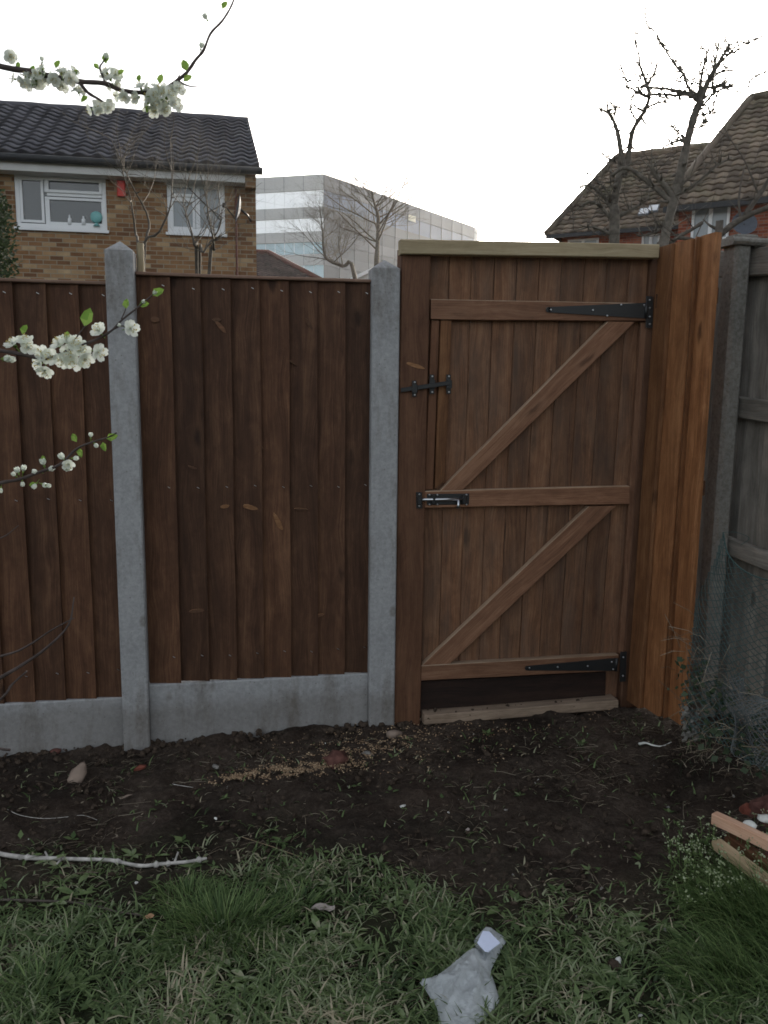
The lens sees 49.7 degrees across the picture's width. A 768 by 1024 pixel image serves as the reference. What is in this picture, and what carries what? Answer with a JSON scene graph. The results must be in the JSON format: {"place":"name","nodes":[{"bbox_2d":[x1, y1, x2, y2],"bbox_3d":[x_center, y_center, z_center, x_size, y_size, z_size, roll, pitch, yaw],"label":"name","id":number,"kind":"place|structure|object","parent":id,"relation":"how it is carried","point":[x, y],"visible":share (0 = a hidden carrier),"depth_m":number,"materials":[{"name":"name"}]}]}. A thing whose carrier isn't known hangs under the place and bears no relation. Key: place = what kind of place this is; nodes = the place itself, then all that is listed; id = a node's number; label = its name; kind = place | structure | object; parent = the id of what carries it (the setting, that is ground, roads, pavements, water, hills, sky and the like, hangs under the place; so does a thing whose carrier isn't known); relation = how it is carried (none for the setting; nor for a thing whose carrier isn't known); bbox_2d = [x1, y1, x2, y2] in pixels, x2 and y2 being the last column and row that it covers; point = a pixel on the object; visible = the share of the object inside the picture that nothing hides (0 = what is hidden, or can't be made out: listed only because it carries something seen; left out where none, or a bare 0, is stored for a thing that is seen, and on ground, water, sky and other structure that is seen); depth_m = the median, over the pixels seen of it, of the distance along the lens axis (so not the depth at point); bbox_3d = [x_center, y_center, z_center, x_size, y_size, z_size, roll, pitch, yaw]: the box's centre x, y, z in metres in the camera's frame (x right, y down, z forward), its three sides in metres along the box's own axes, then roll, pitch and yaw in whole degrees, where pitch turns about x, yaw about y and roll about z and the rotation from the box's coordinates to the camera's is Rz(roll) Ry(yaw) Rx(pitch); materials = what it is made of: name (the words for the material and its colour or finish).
{"place":"outdoors","nodes":[
{"label":"outdoors","id":0,"kind":"place"},
{"bbox_2d":[0,100,262,280],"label":"brick house","id":1,"kind":"structure","parent":0,"point":[47,186],"depth_m":14.53,"materials":[{"name":"brick"}]},
{"bbox_2d":[14,175,108,233],"bbox_3d":[-5.572,-5.318,14.311,1.557,0.927,0.140,-1,9,-10],"label":"window","id":2,"kind":"structure","parent":1,"relation":"in","point":[43,203],"depth_m":14.32,"materials":[{"name":"white plastic"}]},
{"bbox_2d":[81,216,85,224],"bbox_3d":[-5.232,-5.077,14.432,0.074,0.150,0.074,-5,10,-33],"label":"ornament","id":3,"kind":"object","parent":1,"relation":"in","point":[83,220],"visible":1,"depth_m":14.41,"materials":[{"name":"white ceramic"}]},
{"bbox_2d":[90,211,101,225],"bbox_3d":[-5.008,-5.108,14.428,0.177,0.250,0.115,-7,11,-39],"label":"globe","id":4,"kind":"object","parent":1,"relation":"on","point":[96,217],"visible":1,"depth_m":14.40,"materials":[{"name":"teal paint"}]},
{"bbox_2d":[166,183,226,237],"bbox_3d":[-3.335,-5.376,14.718,1.065,0.928,0.140,-1,9,-10],"label":"window","id":5,"kind":"structure","parent":1,"relation":"in","point":[174,218],"depth_m":14.73,"materials":[{"name":"white plastic"}]},
{"bbox_2d":[3,715,754,1018],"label":"leaf litter","id":6,"kind":"object","parent":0,"point":[603,898],"visible":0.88,"depth_m":2.94,"materials":[{"name":"brown plant"}]},
{"bbox_2d":[0,697,767,1023],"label":"ground","id":7,"kind":"structure","parent":0,"point":[639,810],"depth_m":3.17,"materials":[{"name":"soil"}]},
{"bbox_2d":[0,189,22,277],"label":"evergreen shrub","id":8,"kind":"object","parent":7,"relation":"on","point":[5,213],"visible":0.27,"depth_m":8.97,"materials":[{"name":"green plant"}]},
{"bbox_2d":[7,809,96,819],"bbox_3d":[-1.278,1.163,3.173,0.382,0.003,0.047,2,9,7],"label":"twig","id":9,"kind":"object","parent":7,"relation":"on","point":[48,818],"visible":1,"depth_m":3.16,"materials":[{"name":"brown wood"}]},
{"bbox_2d":[0,943,106,1022],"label":"grass tussock","id":10,"kind":"object","parent":7,"relation":"on","point":[18,967],"depth_m":2.28,"materials":[{"name":"green plant"}]},
{"bbox_2d":[50,748,60,753],"bbox_3d":[-1.483,1.079,3.739,0.053,0.026,0.052,-1,9,-10],"label":"stone","id":11,"kind":"object","parent":7,"relation":"on","point":[57,750],"visible":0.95,"depth_m":3.73,"materials":[{"name":"stone"}]},
{"bbox_2d":[0,697,123,756],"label":"gravel board","id":12,"kind":"object","parent":7,"relation":"on","point":[37,726],"depth_m":3.73,"materials":[{"name":"concrete"}]},
{"bbox_2d":[0,278,121,703],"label":"fence panel","id":13,"kind":"object","parent":12,"relation":"on","point":[57,549],"visible":0.86,"depth_m":3.60,"materials":[{"name":"brown wood"}]},
{"bbox_2d":[0,898,143,915],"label":"stick","id":14,"kind":"object","parent":7,"relation":"on","point":[35,900],"visible":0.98,"depth_m":2.64,"materials":[{"name":"wood"}]},
{"bbox_2d":[67,761,86,782],"bbox_3d":[-1.288,1.103,3.479,0.091,0.073,0.067,-7,12,-41],"label":"stone","id":15,"kind":"object","parent":7,"relation":"on","point":[77,773],"visible":0.95,"depth_m":3.48,"materials":[{"name":"beige stone"}]},
{"bbox_2d":[0,851,206,867],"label":"stick","id":16,"kind":"object","parent":7,"relation":"on","point":[168,863],"visible":0.98,"depth_m":2.87,"materials":[{"name":"grey wood"}]},
{"bbox_2d":[0,0,233,750],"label":"blossom tree","id":17,"kind":"object","parent":7,"relation":"on","point":[163,99],"visible":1,"depth_m":1.15,"materials":[{"name":"grey plant"}]},
{"bbox_2d":[37,61,209,270],"bbox_3d":[-2.680,-2.276,9.020,1.760,5.105,1.769,5,10,27],"label":"bare shrub","id":18,"kind":"object","parent":7,"relation":"on","point":[147,237],"visible":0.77,"depth_m":8.91,"materials":[{"name":"brown plant"}]},
{"bbox_2d":[104,241,150,750],"bbox_3d":[-1.123,0.088,3.674,0.115,2.484,0.120,-1,9,-10],"label":"concrete post","id":19,"kind":"object","parent":7,"relation":"on","point":[120,268],"visible":0.78,"depth_m":3.59,"materials":[{"name":"grey concrete"}]},
{"bbox_2d":[137,243,144,271],"bbox_3d":[-1.044,-0.859,3.586,0.027,0.585,0.036,-1,9,-10],"label":"timber batten","id":20,"kind":"object","parent":19,"relation":"attached to","point":[140,256],"visible":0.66,"depth_m":3.54,"materials":[{"name":"beige wood"}]},
{"bbox_2d":[133,765,145,770],"bbox_3d":[-1.050,1.100,3.563,0.060,0.026,0.031,-4,10,-29],"label":"brick shard","id":21,"kind":"object","parent":7,"relation":"on","point":[139,767],"visible":1,"depth_m":3.55,"materials":[{"name":"orange brick"}]},
{"bbox_2d":[133,867,237,915],"bbox_3d":[-0.635,1.217,2.666,0.328,0.102,0.261,-1,9,-10],"label":"grass tussock","id":22,"kind":"object","parent":7,"relation":"on","point":[191,884],"depth_m":2.69,"materials":[{"name":"green plant"}]},
{"bbox_2d":[127,55,288,273],"bbox_3d":[-1.728,-1.961,8.186,1.797,4.752,2.148,-1,9,-10],"label":"bare shrub","id":23,"kind":"object","parent":7,"relation":"on","point":[199,250],"visible":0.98,"depth_m":7.83,"materials":[{"name":"brown plant"}]},
{"bbox_2d":[127,874,309,975],"bbox_3d":[-0.493,1.206,2.500,0.563,0.182,0.428,-1,9,-10],"label":"grass tussock","id":24,"kind":"object","parent":7,"relation":"on","point":[210,903],"depth_m":2.51,"materials":[{"name":"green plant"}]},
{"bbox_2d":[149,672,367,742],"bbox_3d":[-0.581,1.016,3.930,1.009,0.484,0.050,-1,9,-10],"label":"gravel board","id":25,"kind":"object","parent":7,"relation":"on","point":[189,710],"visible":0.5,"depth_m":3.88,"materials":[{"name":"concrete"}]},
{"bbox_2d":[135,271,370,682],"bbox_3d":[-0.568,-0.122,3.747,1.044,1.832,0.052,-1,9,-10],"label":"fence panel","id":26,"kind":"object","parent":25,"relation":"on","point":[255,406],"visible":0.94,"depth_m":3.73,"materials":[{"name":"brown wood"}]},
{"bbox_2d":[243,837,304,858],"bbox_3d":[-0.388,1.192,2.939,0.300,0.011,0.007,6,10,32],"label":"twig","id":27,"kind":"object","parent":7,"relation":"on","point":[272,846],"visible":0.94,"depth_m":2.95,"materials":[{"name":"beige wood"}]},
{"bbox_2d":[256,249,321,277],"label":"house","id":28,"kind":"structure","parent":7,"relation":"on","point":[287,268],"depth_m":34.84,"materials":[{"name":"brown tile"}]},
{"bbox_2d":[257,875,338,928],"bbox_3d":[-0.270,1.217,2.600,0.275,0.116,0.257,3,9,16],"label":"grass tussock","id":29,"kind":"object","parent":7,"relation":"on","point":[302,889],"depth_m":2.63,"materials":[{"name":"green plant"}]},
{"bbox_2d":[310,903,334,910],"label":"dead leaf","id":30,"kind":"object","parent":7,"relation":"on","point":[319,905],"visible":1,"depth_m":2.58,"materials":[{"name":"grey plant"}]},
{"bbox_2d":[261,177,384,278],"bbox_3d":[-2.107,-7.544,30.069,5.465,9.140,6.482,-1,9,-10],"label":"bare tree","id":31,"kind":"object","parent":7,"relation":"on","point":[341,264],"visible":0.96,"depth_m":29.92,"materials":[{"name":"brown plant"}]},
{"bbox_2d":[322,749,348,769],"bbox_3d":[-0.208,1.067,3.598,0.087,0.071,0.123,6,10,30],"label":"brick lump","id":32,"kind":"object","parent":7,"relation":"on","point":[333,757],"visible":0.95,"depth_m":3.57,"materials":[{"name":"red brick"}]},
{"bbox_2d":[200,720,513,784],"bbox_3d":[-0.103,1.062,3.712,1.401,0.042,0.534,-1,9,-10],"label":"sawdust","id":33,"kind":"object","parent":7,"relation":"on","point":[272,767],"visible":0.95,"depth_m":3.56},
{"bbox_2d":[350,269,369,278],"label":"white gable house","id":34,"kind":"structure","parent":7,"relation":"on","point":[363,275],"depth_m":42.69,"materials":[{"name":"paint"}]},
{"bbox_2d":[256,174,478,278],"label":"office block","id":35,"kind":"structure","parent":7,"relation":"on","point":[429,226],"depth_m":129.32,"materials":[{"name":"grey metal"}]},
{"bbox_2d":[408,214,415,221],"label":"window","id":36,"kind":"structure","parent":35,"relation":"in","point":[412,218],"depth_m":146.79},
{"bbox_2d":[362,751,373,755],"bbox_3d":[-0.072,1.070,3.669,0.058,0.028,0.036,6,10,33],"label":"stone","id":37,"kind":"object","parent":7,"relation":"on","point":[367,752],"visible":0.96,"depth_m":3.66,"materials":[{"name":"grey stone"}]},
{"bbox_2d":[276,111,466,265],"bbox_3d":[-0.541,-8.516,30.278,6.931,11.015,5.254,3,9,18],"label":"bare tree","id":38,"kind":"object","parent":7,"relation":"on","point":[378,231],"visible":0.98,"depth_m":29.93,"materials":[{"name":"brown plant"}]},
{"bbox_2d":[28,728,734,1023],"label":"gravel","id":39,"kind":"structure","parent":7,"relation":"on","point":[215,818],"depth_m":2.85,"materials":[{"name":"gravel"}]},
{"bbox_2d":[367,260,399,726],"bbox_3d":[-0.012,0.086,3.880,0.124,2.450,0.120,-1,9,-10],"label":"concrete post","id":40,"kind":"object","parent":7,"relation":"on","point":[384,276],"visible":0.78,"depth_m":3.79,"materials":[{"name":"grey concrete"}]},
{"bbox_2d":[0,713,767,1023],"bbox_3d":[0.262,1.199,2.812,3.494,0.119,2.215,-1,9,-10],"label":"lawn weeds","id":41,"kind":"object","parent":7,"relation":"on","point":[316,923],"visible":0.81,"depth_m":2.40,"materials":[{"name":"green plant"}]},
{"bbox_2d":[1,711,767,1023],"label":"dry stalks","id":42,"kind":"object","parent":7,"relation":"on","point":[549,775],"visible":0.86,"depth_m":2.98,"materials":[{"name":"beige plant"}]},
{"bbox_2d":[386,730,401,739],"bbox_3d":[0.047,1.036,3.864,0.078,0.044,0.053,-1,9,-10],"label":"stone","id":43,"kind":"object","parent":7,"relation":"on","point":[394,733],"visible":0.96,"depth_m":3.85,"materials":[{"name":"beige stone"}]},
{"bbox_2d":[394,250,429,725],"bbox_3d":[0.118,0.009,3.892,0.144,2.400,0.122,-1,9,-10],"label":"gate post","id":44,"kind":"object","parent":7,"relation":"on","point":[414,335],"visible":0.91,"depth_m":3.83,"materials":[{"name":"brown wood"}]},
{"bbox_2d":[401,256,652,713],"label":"gate","id":45,"kind":"structure","parent":44,"relation":"attached to","point":[535,375],"depth_m":3.97,"materials":[{"name":"brown wood"}]},
{"bbox_2d":[398,239,659,259],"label":"timber beam","id":46,"kind":"structure","parent":44,"relation":"on","point":[469,248],"depth_m":3.74,"materials":[{"name":"brown wood"}]},
{"bbox_2d":[407,886,483,898],"bbox_3d":[0.197,1.224,2.668,0.249,0.003,0.009,3,9,13],"label":"twig","id":47,"kind":"object","parent":7,"relation":"on","point":[451,892],"visible":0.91,"depth_m":2.67,"materials":[{"name":"brown wood"}]},
{"bbox_2d":[420,927,505,1023],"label":"plastic bag","id":48,"kind":"object","parent":7,"relation":"on","point":[462,981],"visible":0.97,"depth_m":2.19,"materials":[{"name":"grey plastic"}]},
{"bbox_2d":[420,694,617,724],"bbox_3d":[0.670,0.973,4.138,0.995,0.066,0.156,-1,9,-10],"label":"threshold board","id":49,"kind":"object","parent":7,"relation":"on","point":[529,709],"visible":0.73,"depth_m":4.07,"materials":[{"name":"brown wood"}]},
{"bbox_2d":[423,709,614,737],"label":"wood shavings","id":50,"kind":"object","parent":7,"relation":"on","point":[533,729],"visible":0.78,"depth_m":3.92},
{"bbox_2d":[528,2,696,242],"bbox_3d":[2.669,-2.807,9.729,1.996,6.048,1.830,-1,9,-10],"label":"bare tree","id":51,"kind":"object","parent":7,"relation":"on","point":[614,215],"visible":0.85,"depth_m":9.47,"materials":[{"name":"brown plant"}]},
{"bbox_2d":[606,958,621,971],"bbox_3d":[0.647,1.274,2.330,0.040,0.029,0.049,-1,9,-10],"label":"soil lump","id":52,"kind":"object","parent":7,"relation":"on","point":[613,963],"visible":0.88,"depth_m":2.32,"materials":[{"name":"brown soil"}]},
{"bbox_2d":[615,956,621,965],"bbox_3d":[0.661,1.273,2.345,0.022,0.028,0.035,7,11,34],"label":"white stone","id":53,"kind":"object","parent":7,"relation":"on","point":[619,959],"visible":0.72,"depth_m":2.34,"materials":[{"name":"white stone"}]},
{"bbox_2d":[616,258,657,707],"bbox_3d":[1.278,-0.015,4.130,0.152,2.400,0.101,-1,9,-10],"label":"gate post","id":54,"kind":"object","parent":7,"relation":"on","point":[621,692],"visible":0.24,"depth_m":4.06,"materials":[{"name":"brown wood"}]},
{"bbox_2d":[638,742,671,746],"bbox_3d":[1.228,1.050,3.740,0.152,0.015,0.044,1,9,1],"label":"root","id":55,"kind":"object","parent":7,"relation":"on","point":[640,743],"visible":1,"depth_m":3.75,"materials":[{"name":"white plant"}]},
{"bbox_2d":[544,90,767,250],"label":"red brick house","id":56,"kind":"structure","parent":7,"relation":"on","point":[754,130],"depth_m":22.40,"materials":[{"name":"brown tile"}]},
{"bbox_2d":[568,238,598,242],"bbox_3d":[6.448,-8.510,26.863,0.824,0.663,0.685,-1,9,-10],"label":"window","id":57,"kind":"structure","parent":56,"relation":"in","point":[588,240],"depth_m":26.76,"materials":[{"name":"white plastic"}]},
{"bbox_2d":[642,233,659,243],"bbox_3d":[8.320,-8.348,25.857,0.467,0.637,0.397,-1,9,-10],"label":"window","id":58,"kind":"structure","parent":56,"relation":"in","point":[645,239],"depth_m":25.82,"materials":[{"name":"white glass"}]},
{"bbox_2d":[691,207,730,238],"bbox_3d":[8.143,-7.205,20.679,0.714,0.834,0.653,-1,9,-10],"label":"window","id":59,"kind":"structure","parent":56,"relation":"in","point":[717,214],"depth_m":20.68,"materials":[{"name":"white plastic"}]},
{"bbox_2d":[627,232,721,724],"bbox_3d":[1.345,-0.122,3.879,0.085,2.228,0.373,-4,10,-28],"label":"fence panel","id":60,"kind":"object","parent":7,"relation":"on","point":[681,358],"visible":0.97,"depth_m":3.84,"materials":[{"name":"orange wood"}]},
{"bbox_2d":[581,0,767,246],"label":"bare tree","id":61,"kind":"object","parent":7,"relation":"on","point":[678,181],"visible":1,"depth_m":8.98,"materials":[{"name":"brown plant"}]},
{"bbox_2d":[680,705,700,741],"bbox_3d":[1.154,0.797,3.119,0.080,0.142,0.084,3,9,16],"label":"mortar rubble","id":62,"kind":"object","parent":7,"relation":"on","point":[686,713],"visible":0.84,"depth_m":3.11,"materials":[{"name":"grey concrete"}]},
{"bbox_2d":[626,94,767,251],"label":"bare tree","id":63,"kind":"object","parent":7,"relation":"on","point":[749,212],"visible":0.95,"depth_m":6.49,"materials":[{"name":"brown plant"}]},
{"bbox_2d":[627,912,767,1023],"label":"grass tussock","id":64,"kind":"object","parent":7,"relation":"on","point":[740,962],"depth_m":2.28,"materials":[{"name":"green plant"}]},
{"bbox_2d":[651,833,767,965],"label":"grass tussock","id":65,"kind":"object","parent":7,"relation":"on","point":[761,905],"depth_m":2.55,"materials":[{"name":"green plant"}]},
{"bbox_2d":[711,839,767,889],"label":"timber offcut","id":66,"kind":"object","parent":65,"relation":"on","point":[729,849],"visible":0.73,"depth_m":2.74,"materials":[{"name":"beige wood"}]},
{"bbox_2d":[658,603,767,783],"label":"ivy clump","id":67,"kind":"object","parent":7,"relation":"on","point":[716,732],"visible":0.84,"depth_m":3.07,"materials":[{"name":"green plant"}]},
{"bbox_2d":[662,808,767,917],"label":"flowering weeds","id":68,"kind":"object","parent":7,"relation":"on","point":[703,860],"visible":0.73,"depth_m":2.74,"materials":[{"name":"green plant"}]},
{"bbox_2d":[688,246,767,730],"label":"old fence","id":69,"kind":"object","parent":7,"relation":"on","point":[749,510],"visible":0.53,"depth_m":3.87,"materials":[{"name":"grey wood"}]},
{"bbox_2d":[678,532,767,771],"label":"wire netting","id":70,"kind":"object","parent":69,"relation":"attached to","point":[738,708],"visible":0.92,"depth_m":3.13,"materials":[{"name":"grey metal"}]},
{"bbox_2d":[691,234,767,718],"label":"old post","id":71,"kind":"object","parent":7,"relation":"on","point":[733,305],"visible":0.88,"depth_m":3.83,"materials":[{"name":"wood"}]},
{"bbox_2d":[739,803,750,814],"bbox_3d":[1.395,1.155,3.200,0.056,0.084,0.066,-1,9,-10],"label":"brick lump","id":72,"kind":"object","parent":7,"relation":"on","point":[744,808],"visible":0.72,"depth_m":3.18,"materials":[{"name":"red brick"}]},
{"bbox_2d":[724,833,767,872],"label":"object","id":73,"kind":"object","parent":7,"relation":"on","point":[734,842],"visible":0.62,"depth_m":2.82,"materials":[{"name":"brown wood"}]},
{"bbox_2d":[711,811,767,850],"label":"timber offcut","id":74,"kind":"object","parent":73,"relation":"on","point":[735,827],"visible":1,"depth_m":2.83,"materials":[{"name":"brown wood"}]},
{"bbox_2d":[743,820,756,828],"bbox_3d":[1.257,1.077,2.852,0.050,0.025,0.028,2,9,11],"label":"plaster flake","id":75,"kind":"object","parent":74,"relation":"on","point":[750,823],"visible":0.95,"depth_m":2.85,"materials":[{"name":"white paint"}]},
{"bbox_2d":[747,795,767,817],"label":"brick lump","id":76,"kind":"object","parent":7,"relation":"on","point":[756,805],"visible":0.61,"depth_m":3.16,"materials":[{"name":"red brick"}]},
{"bbox_2d":[757,814,767,822],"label":"plaster flake","id":77,"kind":"object","parent":7,"relation":"on","point":[763,818],"visible":1,"depth_m":2.89,"materials":[{"name":"white paint"}]},
{"bbox_2d":[761,803,767,827],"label":"brick lump","id":78,"kind":"object","parent":7,"relation":"on","point":[765,807],"visible":0.5,"depth_m":3.12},
{"bbox_2d":[0,717,767,1023],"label":"grass","id":79,"kind":"structure","parent":0,"point":[441,932],"depth_m":2.35,"materials":[{"name":"green plant"}]},
{"bbox_2d":[144,913,153,918],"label":"dead leaf","id":80,"kind":"object","parent":79,"relation":"on","point":[150,915],"visible":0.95,"depth_m":2.55,"materials":[{"name":"brown plant"}]},
{"bbox_2d":[0,0,767,241],"label":"sky","id":81,"kind":"structure","parent":0,"point":[329,75],"materials":[{"name":"white"}]}
]}

